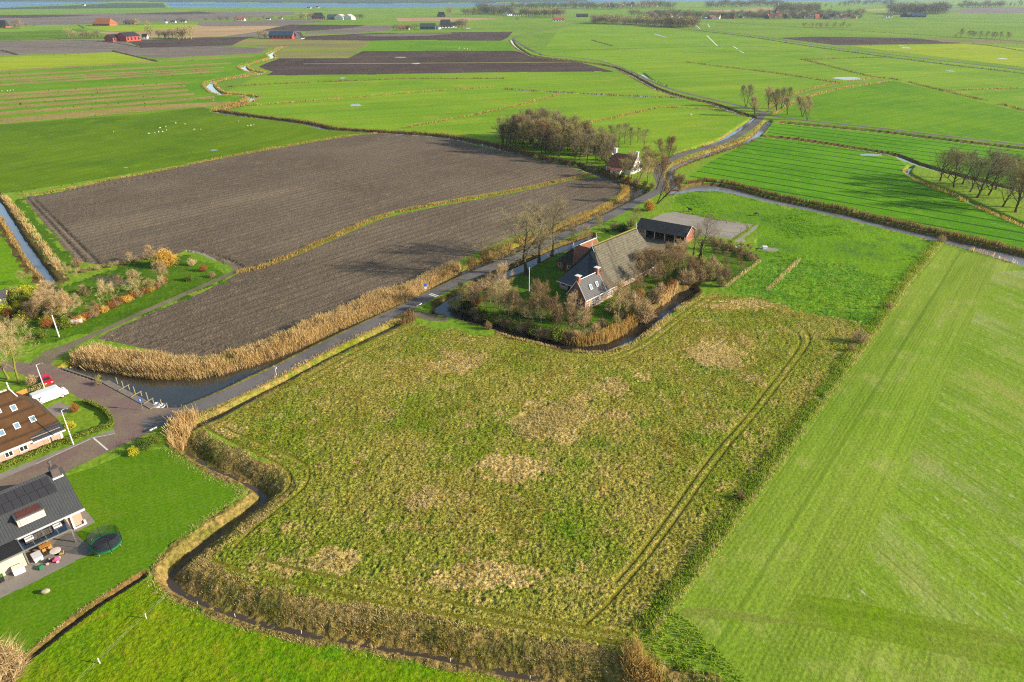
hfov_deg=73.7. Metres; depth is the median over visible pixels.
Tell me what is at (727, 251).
fruit tree
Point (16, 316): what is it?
shrub
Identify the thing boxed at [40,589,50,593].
boulder
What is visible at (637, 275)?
bare tree
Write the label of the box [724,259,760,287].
straw grass
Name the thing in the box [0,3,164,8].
field
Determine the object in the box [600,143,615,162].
bare tree
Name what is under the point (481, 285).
shrub
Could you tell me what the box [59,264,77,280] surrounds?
bare tree
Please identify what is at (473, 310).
shrub
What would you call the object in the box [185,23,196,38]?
tree
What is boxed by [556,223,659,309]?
farmhouse
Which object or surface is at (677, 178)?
willow
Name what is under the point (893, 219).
reeds
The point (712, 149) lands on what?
reeds
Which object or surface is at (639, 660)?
reeds
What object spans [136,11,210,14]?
ploughed field
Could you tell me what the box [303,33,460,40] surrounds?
ploughed field
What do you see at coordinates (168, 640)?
field
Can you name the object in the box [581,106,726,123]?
reeds
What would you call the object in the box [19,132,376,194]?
reeds
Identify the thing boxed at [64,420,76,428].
shrub
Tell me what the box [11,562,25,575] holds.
storage chest
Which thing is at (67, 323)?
shrub
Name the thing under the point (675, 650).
weeds
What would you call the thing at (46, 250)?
reeds
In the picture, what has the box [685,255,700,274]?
shrub
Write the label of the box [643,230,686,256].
yard
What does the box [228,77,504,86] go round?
reeds
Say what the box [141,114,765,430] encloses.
lane
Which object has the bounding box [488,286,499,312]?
bare tree
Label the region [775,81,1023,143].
field
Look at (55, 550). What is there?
round table
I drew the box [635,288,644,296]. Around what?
shrub
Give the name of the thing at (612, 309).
shrub
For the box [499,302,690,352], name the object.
straw grass
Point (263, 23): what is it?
ploughed field
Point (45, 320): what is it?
shrub
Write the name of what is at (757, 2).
wood
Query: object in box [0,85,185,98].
field
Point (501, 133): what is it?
wood tree
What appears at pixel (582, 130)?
wood tree
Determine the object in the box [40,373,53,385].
red car
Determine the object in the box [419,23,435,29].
barn
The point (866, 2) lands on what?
wood
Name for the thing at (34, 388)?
hedge
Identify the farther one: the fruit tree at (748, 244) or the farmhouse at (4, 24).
the farmhouse at (4, 24)
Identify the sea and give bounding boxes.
[0,0,882,6]
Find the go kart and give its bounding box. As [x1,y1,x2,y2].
[46,556,60,564]
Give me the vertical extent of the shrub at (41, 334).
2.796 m
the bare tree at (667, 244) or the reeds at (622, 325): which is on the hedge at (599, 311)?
the bare tree at (667, 244)
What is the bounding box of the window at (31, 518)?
[27,514,36,521]
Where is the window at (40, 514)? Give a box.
[35,510,44,518]
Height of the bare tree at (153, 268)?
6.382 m
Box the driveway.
[46,402,69,416]
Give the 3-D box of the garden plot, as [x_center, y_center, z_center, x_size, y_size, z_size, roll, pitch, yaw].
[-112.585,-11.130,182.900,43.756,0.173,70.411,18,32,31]
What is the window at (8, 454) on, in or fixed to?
in the house at (27, 424)
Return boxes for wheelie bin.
[0,573,4,582]
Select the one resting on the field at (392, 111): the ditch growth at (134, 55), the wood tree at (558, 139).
the wood tree at (558, 139)
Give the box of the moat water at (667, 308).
[435,236,696,351]
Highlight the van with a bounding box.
[29,385,68,404]
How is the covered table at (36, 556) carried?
on the terrace at (65, 542)
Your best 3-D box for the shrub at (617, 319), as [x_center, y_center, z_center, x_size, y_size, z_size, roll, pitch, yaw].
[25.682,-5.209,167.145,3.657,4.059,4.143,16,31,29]
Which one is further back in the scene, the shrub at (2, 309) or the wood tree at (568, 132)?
the wood tree at (568, 132)
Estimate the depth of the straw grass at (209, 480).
113.65 m
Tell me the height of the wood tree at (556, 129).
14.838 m
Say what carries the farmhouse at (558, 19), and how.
on the ground at (870, 24)
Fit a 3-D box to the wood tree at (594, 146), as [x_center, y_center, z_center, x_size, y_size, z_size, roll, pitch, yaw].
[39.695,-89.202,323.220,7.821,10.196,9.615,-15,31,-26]
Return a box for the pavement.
[0,430,114,478]
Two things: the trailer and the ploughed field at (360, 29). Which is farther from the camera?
the ploughed field at (360, 29)
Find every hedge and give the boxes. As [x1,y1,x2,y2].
[0,398,114,469]
[27,383,45,393]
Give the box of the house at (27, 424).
[0,382,65,462]
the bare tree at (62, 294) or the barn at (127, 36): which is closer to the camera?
the bare tree at (62, 294)
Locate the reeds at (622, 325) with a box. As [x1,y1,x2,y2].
[553,309,639,346]
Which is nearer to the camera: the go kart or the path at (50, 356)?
the go kart
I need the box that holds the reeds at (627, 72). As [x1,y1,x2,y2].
[513,40,753,116]
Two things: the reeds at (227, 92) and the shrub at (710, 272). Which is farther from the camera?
the reeds at (227, 92)
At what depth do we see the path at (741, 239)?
231.22 m
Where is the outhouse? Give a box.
[555,233,597,269]
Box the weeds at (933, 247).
[631,240,944,633]
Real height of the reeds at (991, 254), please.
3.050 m
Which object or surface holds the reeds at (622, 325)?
on the ditch bank at (443, 298)
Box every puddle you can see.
[834,77,860,79]
[860,154,881,155]
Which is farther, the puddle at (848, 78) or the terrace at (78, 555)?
the puddle at (848, 78)
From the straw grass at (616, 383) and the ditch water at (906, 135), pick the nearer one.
the straw grass at (616, 383)
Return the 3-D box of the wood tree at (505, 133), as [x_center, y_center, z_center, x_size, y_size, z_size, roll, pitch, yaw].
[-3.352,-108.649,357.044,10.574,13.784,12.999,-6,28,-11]
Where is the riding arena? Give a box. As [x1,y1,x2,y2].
[652,212,751,238]
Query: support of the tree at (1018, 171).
on the ground at (870, 24)
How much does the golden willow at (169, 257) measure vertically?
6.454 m
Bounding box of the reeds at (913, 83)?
[801,58,1023,110]
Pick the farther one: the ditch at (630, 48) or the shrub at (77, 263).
the ditch at (630, 48)
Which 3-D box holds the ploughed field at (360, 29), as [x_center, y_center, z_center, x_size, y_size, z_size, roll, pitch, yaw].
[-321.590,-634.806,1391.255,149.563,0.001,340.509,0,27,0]
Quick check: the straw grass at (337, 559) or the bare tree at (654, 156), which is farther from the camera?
the bare tree at (654, 156)
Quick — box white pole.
[51,315,59,336]
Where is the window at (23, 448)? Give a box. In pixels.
[19,445,28,451]
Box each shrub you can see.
[0,301,14,314]
[0,315,9,327]
[0,629,33,681]
[2,308,15,317]
[7,286,24,300]
[8,290,26,304]
[9,317,22,325]
[11,300,22,308]
[12,303,23,314]
[12,314,24,321]
[17,310,35,320]
[18,302,41,319]
[19,282,33,291]
[19,296,29,304]
[21,287,33,301]
[25,373,39,384]
[27,306,45,318]
[28,289,51,307]
[33,327,48,339]
[38,315,57,325]
[39,317,55,327]
[42,305,60,316]
[48,282,64,289]
[48,284,64,298]
[49,257,60,264]
[50,306,67,316]
[51,313,60,322]
[56,317,72,328]
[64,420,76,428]
[69,258,82,266]
[69,401,78,411]
[79,285,91,294]
[82,312,91,318]
[88,311,98,317]
[94,306,103,313]
[94,379,102,385]
[99,305,108,312]
[104,301,114,308]
[112,299,120,307]
[116,297,124,303]
[121,294,132,302]
[126,445,139,456]
[136,437,151,450]
[146,431,160,443]
[184,274,193,281]
[187,257,196,265]
[198,263,206,271]
[445,296,462,305]
[449,298,462,310]
[459,299,475,310]
[460,288,468,297]
[462,290,482,306]
[465,282,480,290]
[469,306,479,316]
[473,308,488,320]
[476,278,488,289]
[483,309,498,323]
[484,320,492,329]
[495,314,505,323]
[500,317,514,327]
[507,320,518,331]
[512,321,526,333]
[522,320,536,329]
[526,322,543,335]
[533,326,547,338]
[542,327,555,339]
[549,323,566,340]
[561,328,572,339]
[568,328,581,340]
[581,328,591,337]
[588,322,601,332]
[595,317,608,327]
[605,303,617,313]
[609,222,618,230]
[610,314,622,326]
[614,309,626,318]
[617,223,627,231]
[621,301,634,316]
[623,292,642,307]
[626,219,634,226]
[633,177,640,183]
[633,297,658,323]
[634,291,643,302]
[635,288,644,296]
[643,198,655,210]
[647,286,662,303]
[655,281,667,294]
[667,277,676,287]
[676,268,690,284]
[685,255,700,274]
[685,267,698,284]
[694,265,708,283]
[698,255,708,268]
[702,259,718,280]
[707,253,719,266]
[711,262,724,279]
[716,276,726,286]
[721,266,734,280]
[736,491,745,499]
[852,327,870,343]
[886,301,893,307]
[936,235,946,242]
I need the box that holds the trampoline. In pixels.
[86,524,122,556]
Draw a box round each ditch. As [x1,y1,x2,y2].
[542,46,737,49]
[609,23,1023,73]
[703,21,1023,41]
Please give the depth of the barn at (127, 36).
1076.99 m
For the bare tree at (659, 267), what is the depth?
186.55 m
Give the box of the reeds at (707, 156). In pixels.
[673,137,758,170]
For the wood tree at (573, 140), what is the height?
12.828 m
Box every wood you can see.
[474,2,517,15]
[509,1,589,8]
[518,6,567,16]
[585,0,677,9]
[589,13,660,25]
[627,9,709,16]
[648,8,859,17]
[656,14,701,27]
[703,0,784,7]
[772,1,821,11]
[840,0,896,4]
[883,0,953,14]
[957,0,1007,7]
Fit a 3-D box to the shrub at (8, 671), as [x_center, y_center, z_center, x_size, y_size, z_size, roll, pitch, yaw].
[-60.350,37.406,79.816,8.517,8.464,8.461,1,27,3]
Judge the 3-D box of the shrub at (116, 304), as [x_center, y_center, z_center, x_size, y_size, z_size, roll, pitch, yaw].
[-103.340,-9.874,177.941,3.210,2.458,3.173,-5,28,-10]
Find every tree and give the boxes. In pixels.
[0,316,35,383]
[0,324,22,379]
[16,271,33,282]
[26,295,48,316]
[34,280,55,297]
[34,286,58,307]
[48,294,72,316]
[51,287,83,318]
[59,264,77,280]
[71,284,91,302]
[82,300,99,316]
[95,279,118,301]
[113,275,125,289]
[121,268,146,290]
[124,252,136,262]
[133,277,154,292]
[142,245,155,262]
[143,24,154,38]
[150,260,165,278]
[156,259,168,276]
[156,274,166,289]
[166,30,178,38]
[174,25,181,38]
[179,24,189,38]
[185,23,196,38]
[453,280,469,296]
[463,202,560,274]
[465,285,476,302]
[472,289,480,304]
[478,287,488,306]
[479,291,491,308]
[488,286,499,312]
[489,116,506,143]
[492,125,509,144]
[493,295,505,310]
[497,121,515,144]
[499,113,516,142]
[500,123,512,145]
[503,117,521,146]
[503,285,529,320]
[504,289,522,317]
[507,115,521,146]
[511,117,529,147]
[511,122,528,149]
[512,298,524,319]
[516,114,532,146]
[516,196,564,262]
[518,107,533,137]
[520,305,532,318]
[525,118,543,150]
[526,112,541,145]
[526,118,538,148]
[527,195,585,256]
[527,278,551,320]
[528,117,552,153]
[528,296,538,321]
[531,106,549,120]
[534,303,546,315]
[537,116,553,151]
[537,121,562,154]
[538,129,550,145]
[539,108,553,121]
[539,127,554,152]
[542,290,562,320]
[543,297,555,321]
[546,127,563,155]
[547,109,561,123]
[547,112,568,148]
[547,127,563,153]
[550,120,571,155]
[550,301,571,327]
[554,134,565,156]
[554,291,581,329]
[559,121,573,150]
[563,129,577,155]
[564,303,586,329]
[565,123,584,155]
[565,310,576,330]
[566,303,591,329]
[567,133,581,158]
[568,227,574,235]
[569,113,583,126]
[570,121,582,148]
[571,129,586,159]
[574,132,597,162]
[575,225,593,239]
[577,310,590,331]
[578,121,593,151]
[580,117,592,147]
[583,305,593,325]
[587,128,599,154]
[589,145,600,163]
[590,142,605,164]
[592,214,603,231]
[595,131,615,160]
[597,127,608,136]
[598,133,618,162]
[600,135,619,157]
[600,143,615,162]
[606,274,630,316]
[607,124,619,137]
[613,123,625,146]
[619,158,629,171]
[620,150,643,177]
[622,123,631,143]
[623,127,635,144]
[625,270,646,295]
[626,207,641,221]
[627,149,661,178]
[629,250,648,273]
[631,161,644,176]
[634,127,642,141]
[634,155,661,180]
[635,258,660,289]
[639,128,651,145]
[640,145,651,158]
[640,245,658,276]
[646,247,666,270]
[650,258,667,285]
[653,253,674,279]
[657,241,676,266]
[660,248,677,276]
[662,246,683,278]
[667,243,686,270]
[673,237,688,264]
[676,241,696,270]
[681,253,697,271]
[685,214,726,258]
[685,225,706,259]
[721,257,732,266]
[723,250,733,258]
[725,239,733,250]
[733,251,743,260]
[733,261,744,272]
[742,243,755,252]
[747,251,754,261]
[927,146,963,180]
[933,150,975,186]
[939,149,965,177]
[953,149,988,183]
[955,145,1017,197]
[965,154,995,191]
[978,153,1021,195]
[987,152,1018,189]
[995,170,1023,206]
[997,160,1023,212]
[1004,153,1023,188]
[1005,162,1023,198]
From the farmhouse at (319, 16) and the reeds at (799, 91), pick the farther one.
the farmhouse at (319, 16)
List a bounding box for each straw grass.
[27,574,132,651]
[144,553,523,681]
[159,448,245,548]
[190,317,396,424]
[322,552,347,567]
[406,485,438,512]
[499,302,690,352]
[509,397,586,442]
[604,375,627,392]
[651,241,942,638]
[682,212,750,239]
[688,346,738,373]
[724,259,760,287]
[765,257,800,290]
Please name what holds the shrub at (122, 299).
on the garden plot
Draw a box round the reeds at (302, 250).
[236,173,590,273]
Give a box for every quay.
[60,367,104,381]
[103,380,156,408]
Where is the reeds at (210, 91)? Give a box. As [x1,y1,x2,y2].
[202,46,280,109]
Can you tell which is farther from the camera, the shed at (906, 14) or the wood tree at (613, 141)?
the shed at (906, 14)
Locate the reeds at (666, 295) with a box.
[658,280,679,305]
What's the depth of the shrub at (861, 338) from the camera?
159.93 m
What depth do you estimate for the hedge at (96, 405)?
125.84 m
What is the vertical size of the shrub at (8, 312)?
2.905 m
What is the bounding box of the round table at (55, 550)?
[50,547,60,555]
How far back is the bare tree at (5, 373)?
143.49 m
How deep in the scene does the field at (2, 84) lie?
632.71 m
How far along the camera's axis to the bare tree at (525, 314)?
168.45 m
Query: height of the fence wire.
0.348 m
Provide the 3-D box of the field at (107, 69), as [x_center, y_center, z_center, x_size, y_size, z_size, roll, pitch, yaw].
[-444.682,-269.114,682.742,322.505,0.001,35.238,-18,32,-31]
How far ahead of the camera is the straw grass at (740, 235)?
238.54 m
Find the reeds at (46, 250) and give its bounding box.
[0,194,65,270]
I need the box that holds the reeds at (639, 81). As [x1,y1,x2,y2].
[509,39,750,116]
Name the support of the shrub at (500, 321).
on the ditch bank at (443, 298)
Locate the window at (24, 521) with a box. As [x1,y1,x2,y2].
[19,517,28,525]
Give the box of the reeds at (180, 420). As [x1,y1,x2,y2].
[160,404,202,450]
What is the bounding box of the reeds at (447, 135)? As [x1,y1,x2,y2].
[219,109,637,186]
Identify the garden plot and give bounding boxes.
[0,255,227,349]
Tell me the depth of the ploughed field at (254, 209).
275.97 m
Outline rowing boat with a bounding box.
[156,403,164,407]
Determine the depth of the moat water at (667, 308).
174.85 m
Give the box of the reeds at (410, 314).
[397,307,416,324]
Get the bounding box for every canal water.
[67,182,647,407]
[669,185,1023,265]
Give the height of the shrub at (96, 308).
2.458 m
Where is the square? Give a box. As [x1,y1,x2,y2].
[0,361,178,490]
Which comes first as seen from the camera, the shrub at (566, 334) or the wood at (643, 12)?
the shrub at (566, 334)
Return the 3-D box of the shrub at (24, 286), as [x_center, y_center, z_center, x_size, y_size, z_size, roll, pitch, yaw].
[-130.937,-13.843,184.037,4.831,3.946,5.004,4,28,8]
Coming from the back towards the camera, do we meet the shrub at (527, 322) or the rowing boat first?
the shrub at (527, 322)
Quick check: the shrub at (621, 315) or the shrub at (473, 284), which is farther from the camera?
the shrub at (473, 284)
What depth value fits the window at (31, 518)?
101.28 m
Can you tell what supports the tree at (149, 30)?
on the ground at (870, 24)
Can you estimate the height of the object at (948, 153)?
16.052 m
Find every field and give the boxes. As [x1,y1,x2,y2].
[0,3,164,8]
[0,11,297,24]
[0,15,90,17]
[0,24,92,31]
[0,29,103,39]
[0,40,266,57]
[0,52,149,69]
[0,55,254,71]
[0,55,269,124]
[0,62,231,76]
[0,67,223,79]
[0,69,223,81]
[0,70,223,85]
[0,81,186,95]
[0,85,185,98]
[0,89,187,103]
[0,93,193,108]
[0,96,214,114]
[0,101,240,123]
[0,107,367,192]
[0,231,35,288]
[5,581,507,681]
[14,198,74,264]
[23,134,584,268]
[86,25,198,30]
[98,178,621,357]
[100,26,277,37]
[129,37,252,47]
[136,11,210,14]
[197,20,324,25]
[219,72,751,165]
[226,30,296,37]
[234,39,370,49]
[259,51,612,74]
[263,24,364,30]
[275,51,356,57]
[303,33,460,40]
[303,62,542,63]
[305,26,394,33]
[362,40,512,50]
[363,33,448,35]
[396,17,495,20]
[440,32,511,40]
[519,24,1023,143]
[636,248,1023,681]
[674,594,1023,672]
[687,137,1023,248]
[707,8,774,11]
[767,124,1023,187]
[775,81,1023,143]
[783,37,957,44]
[845,270,1023,634]
[855,44,1023,66]
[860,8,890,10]
[927,38,1023,43]
[949,7,1023,12]
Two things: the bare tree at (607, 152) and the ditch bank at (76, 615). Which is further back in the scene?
the bare tree at (607, 152)
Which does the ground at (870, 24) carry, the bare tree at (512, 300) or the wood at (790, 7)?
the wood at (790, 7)
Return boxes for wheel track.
[205,296,811,644]
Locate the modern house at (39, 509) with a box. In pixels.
[0,461,86,575]
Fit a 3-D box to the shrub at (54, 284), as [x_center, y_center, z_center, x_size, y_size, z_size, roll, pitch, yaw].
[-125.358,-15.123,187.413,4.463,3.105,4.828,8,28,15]
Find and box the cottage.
[605,148,641,174]
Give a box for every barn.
[104,34,118,41]
[116,32,140,41]
[268,31,295,38]
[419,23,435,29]
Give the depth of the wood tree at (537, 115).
354.58 m
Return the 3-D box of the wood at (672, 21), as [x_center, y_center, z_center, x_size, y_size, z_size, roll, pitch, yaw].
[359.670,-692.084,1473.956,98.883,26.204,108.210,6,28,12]
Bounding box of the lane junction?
[755,112,771,114]
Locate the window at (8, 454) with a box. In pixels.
[4,451,13,457]
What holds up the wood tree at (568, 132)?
on the field at (392, 111)
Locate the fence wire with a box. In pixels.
[82,594,167,673]
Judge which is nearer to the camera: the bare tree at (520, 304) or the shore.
the bare tree at (520, 304)
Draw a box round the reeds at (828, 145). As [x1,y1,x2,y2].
[759,135,896,156]
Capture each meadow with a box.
[206,291,868,658]
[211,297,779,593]
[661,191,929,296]
[731,256,896,326]
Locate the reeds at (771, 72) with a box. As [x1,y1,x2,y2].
[686,61,839,82]
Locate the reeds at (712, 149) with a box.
[667,123,762,180]
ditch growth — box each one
[112,50,155,60]
[581,22,1020,72]
[704,21,1010,40]
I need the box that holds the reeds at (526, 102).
[406,93,559,127]
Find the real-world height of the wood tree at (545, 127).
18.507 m
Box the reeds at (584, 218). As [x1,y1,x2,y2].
[483,184,631,260]
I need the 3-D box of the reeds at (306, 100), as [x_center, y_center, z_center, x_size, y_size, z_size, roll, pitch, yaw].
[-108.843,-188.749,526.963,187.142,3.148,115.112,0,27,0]
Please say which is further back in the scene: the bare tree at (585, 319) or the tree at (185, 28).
the tree at (185, 28)
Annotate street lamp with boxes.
[61,408,73,444]
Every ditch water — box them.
[0,203,54,285]
[20,577,142,667]
[166,448,551,681]
[192,323,400,429]
[206,47,282,107]
[213,112,620,185]
[510,40,753,118]
[510,89,679,98]
[666,122,770,189]
[696,118,754,148]
[766,137,1023,192]
[784,123,1022,149]
[906,168,1018,224]
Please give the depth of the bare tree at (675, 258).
193.06 m
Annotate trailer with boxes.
[70,318,82,324]
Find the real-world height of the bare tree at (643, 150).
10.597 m
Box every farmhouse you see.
[0,20,10,27]
[92,18,117,25]
[124,20,135,23]
[141,34,148,38]
[295,32,304,38]
[311,13,324,19]
[437,12,445,16]
[439,19,451,27]
[505,11,511,15]
[552,18,564,20]
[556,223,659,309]
[576,14,587,16]
[884,14,892,17]
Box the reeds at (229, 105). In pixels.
[213,98,248,111]
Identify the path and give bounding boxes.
[31,259,239,364]
[187,250,215,260]
[412,311,448,320]
[735,224,758,241]
[760,247,778,251]
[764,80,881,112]
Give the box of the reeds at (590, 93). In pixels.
[504,87,679,97]
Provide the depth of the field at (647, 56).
739.74 m
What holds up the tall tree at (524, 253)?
on the lawn at (550, 271)
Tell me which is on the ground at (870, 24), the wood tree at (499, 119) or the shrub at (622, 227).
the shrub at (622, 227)
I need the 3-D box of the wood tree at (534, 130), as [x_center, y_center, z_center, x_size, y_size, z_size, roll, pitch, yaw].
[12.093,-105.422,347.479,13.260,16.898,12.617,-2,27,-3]
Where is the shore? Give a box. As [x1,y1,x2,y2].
[0,0,587,2]
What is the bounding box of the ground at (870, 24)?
[0,0,1023,677]
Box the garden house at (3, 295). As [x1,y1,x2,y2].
[0,289,8,304]
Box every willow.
[152,247,180,269]
[653,155,672,188]
[654,135,677,161]
[656,168,687,203]
[740,84,755,106]
[749,95,761,114]
[760,86,773,108]
[769,88,783,110]
[779,87,793,107]
[783,96,790,114]
[795,93,813,116]
[800,99,814,119]
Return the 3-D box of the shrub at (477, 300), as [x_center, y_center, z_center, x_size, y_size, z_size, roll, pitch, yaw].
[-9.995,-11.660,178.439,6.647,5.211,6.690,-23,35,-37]
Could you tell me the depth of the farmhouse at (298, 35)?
1134.12 m
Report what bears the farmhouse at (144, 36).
on the ground at (870, 24)
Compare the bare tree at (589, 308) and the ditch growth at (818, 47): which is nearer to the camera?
the bare tree at (589, 308)
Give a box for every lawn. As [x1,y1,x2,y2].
[0,447,245,672]
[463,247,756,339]
[507,233,609,305]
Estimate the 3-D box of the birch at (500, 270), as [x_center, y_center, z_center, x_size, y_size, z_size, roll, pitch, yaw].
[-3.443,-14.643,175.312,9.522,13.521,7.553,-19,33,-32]
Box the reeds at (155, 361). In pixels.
[67,260,461,380]
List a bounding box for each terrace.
[0,510,94,597]
[69,549,92,560]
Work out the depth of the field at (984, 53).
904.52 m
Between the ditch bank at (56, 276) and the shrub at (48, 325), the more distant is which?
the ditch bank at (56, 276)
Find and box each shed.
[327,14,336,18]
[334,14,344,19]
[343,14,355,19]
[637,218,695,244]
[900,12,912,16]
[911,13,926,16]
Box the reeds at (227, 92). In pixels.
[213,46,287,109]
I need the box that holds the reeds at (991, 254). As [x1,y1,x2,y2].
[971,246,1017,262]
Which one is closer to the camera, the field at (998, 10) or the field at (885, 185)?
the field at (885, 185)
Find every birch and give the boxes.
[484,271,495,303]
[485,260,514,303]
[493,277,511,313]
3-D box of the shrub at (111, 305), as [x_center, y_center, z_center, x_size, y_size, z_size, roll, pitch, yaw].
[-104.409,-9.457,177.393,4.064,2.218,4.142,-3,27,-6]
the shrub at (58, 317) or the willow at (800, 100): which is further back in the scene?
the willow at (800, 100)
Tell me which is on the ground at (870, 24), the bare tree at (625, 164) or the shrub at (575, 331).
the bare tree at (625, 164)
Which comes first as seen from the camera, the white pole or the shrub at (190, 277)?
the white pole
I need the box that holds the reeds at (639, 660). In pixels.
[620,633,667,681]
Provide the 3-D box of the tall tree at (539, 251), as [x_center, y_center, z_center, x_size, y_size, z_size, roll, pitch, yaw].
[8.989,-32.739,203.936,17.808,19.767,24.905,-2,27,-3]
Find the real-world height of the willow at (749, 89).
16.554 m
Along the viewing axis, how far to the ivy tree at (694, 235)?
205.21 m
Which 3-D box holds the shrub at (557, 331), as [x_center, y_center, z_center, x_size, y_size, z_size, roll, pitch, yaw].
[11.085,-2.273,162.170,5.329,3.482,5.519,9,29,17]
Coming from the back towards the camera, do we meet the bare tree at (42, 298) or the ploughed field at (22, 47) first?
the ploughed field at (22, 47)
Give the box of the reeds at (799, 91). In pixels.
[766,76,882,106]
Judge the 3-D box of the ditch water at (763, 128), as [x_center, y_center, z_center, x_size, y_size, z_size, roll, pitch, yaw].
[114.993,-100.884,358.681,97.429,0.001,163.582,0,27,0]
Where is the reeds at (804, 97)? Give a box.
[772,80,891,113]
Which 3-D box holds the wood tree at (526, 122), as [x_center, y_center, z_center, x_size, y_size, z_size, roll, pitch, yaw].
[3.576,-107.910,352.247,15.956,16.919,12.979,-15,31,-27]
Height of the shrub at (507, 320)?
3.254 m
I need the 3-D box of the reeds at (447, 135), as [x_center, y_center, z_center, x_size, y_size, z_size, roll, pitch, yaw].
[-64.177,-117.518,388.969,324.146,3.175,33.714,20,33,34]
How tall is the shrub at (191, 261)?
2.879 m
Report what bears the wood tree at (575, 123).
on the field at (392, 111)
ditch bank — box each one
[0,192,68,286]
[10,570,148,668]
[54,179,652,407]
[151,425,721,681]
[172,316,415,440]
[212,110,617,184]
[429,232,702,353]
[508,40,757,118]
[664,120,772,190]
[665,182,1023,263]
[666,118,755,160]
[760,134,1017,188]
[777,121,1023,148]
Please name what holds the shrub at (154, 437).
on the ground at (870, 24)
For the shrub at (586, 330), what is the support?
on the hedge at (599, 311)
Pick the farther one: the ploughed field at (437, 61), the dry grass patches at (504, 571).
the ploughed field at (437, 61)
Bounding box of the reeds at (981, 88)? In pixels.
[946,87,1023,90]
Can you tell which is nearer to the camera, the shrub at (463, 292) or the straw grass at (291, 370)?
the straw grass at (291, 370)
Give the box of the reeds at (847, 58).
[803,56,884,59]
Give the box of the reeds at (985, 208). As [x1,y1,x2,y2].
[903,168,1023,226]
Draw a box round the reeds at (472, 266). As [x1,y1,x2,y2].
[467,248,492,269]
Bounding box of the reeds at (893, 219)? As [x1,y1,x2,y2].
[686,176,1023,252]
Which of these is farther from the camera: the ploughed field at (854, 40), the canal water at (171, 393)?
the ploughed field at (854, 40)
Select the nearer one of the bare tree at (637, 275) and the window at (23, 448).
the window at (23, 448)
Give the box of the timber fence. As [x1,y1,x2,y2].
[16,388,28,395]
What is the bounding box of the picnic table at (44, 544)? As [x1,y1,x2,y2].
[38,541,50,549]
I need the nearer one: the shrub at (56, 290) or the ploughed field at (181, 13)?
the shrub at (56, 290)
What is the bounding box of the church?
[768,2,779,17]
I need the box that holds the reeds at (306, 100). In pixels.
[225,86,493,108]
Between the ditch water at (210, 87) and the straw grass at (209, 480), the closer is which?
the straw grass at (209, 480)
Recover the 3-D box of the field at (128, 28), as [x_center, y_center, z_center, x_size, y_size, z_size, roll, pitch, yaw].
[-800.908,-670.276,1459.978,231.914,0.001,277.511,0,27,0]
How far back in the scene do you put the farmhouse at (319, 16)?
1840.97 m
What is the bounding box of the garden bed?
[92,274,130,286]
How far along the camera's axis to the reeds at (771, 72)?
670.59 m
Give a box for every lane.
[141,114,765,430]
[512,23,762,111]
[612,22,1023,70]
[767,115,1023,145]
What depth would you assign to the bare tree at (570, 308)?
163.10 m
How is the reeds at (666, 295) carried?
on the ditch bank at (443, 298)
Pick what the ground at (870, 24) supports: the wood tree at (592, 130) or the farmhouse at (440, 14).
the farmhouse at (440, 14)
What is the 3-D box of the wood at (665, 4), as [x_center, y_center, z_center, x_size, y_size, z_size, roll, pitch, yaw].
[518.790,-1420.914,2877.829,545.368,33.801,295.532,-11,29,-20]
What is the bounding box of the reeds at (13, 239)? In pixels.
[0,216,45,280]
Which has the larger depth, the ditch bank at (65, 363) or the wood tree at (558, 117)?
the wood tree at (558, 117)
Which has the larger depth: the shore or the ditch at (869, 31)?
the shore
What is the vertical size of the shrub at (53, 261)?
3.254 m
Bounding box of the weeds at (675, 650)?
[642,612,743,681]
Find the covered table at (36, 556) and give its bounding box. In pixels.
[30,550,43,562]
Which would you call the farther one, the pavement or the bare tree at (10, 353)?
the bare tree at (10, 353)
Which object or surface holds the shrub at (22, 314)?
on the garden plot
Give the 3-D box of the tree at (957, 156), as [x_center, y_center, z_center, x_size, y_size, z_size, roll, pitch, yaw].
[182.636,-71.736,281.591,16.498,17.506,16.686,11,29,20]

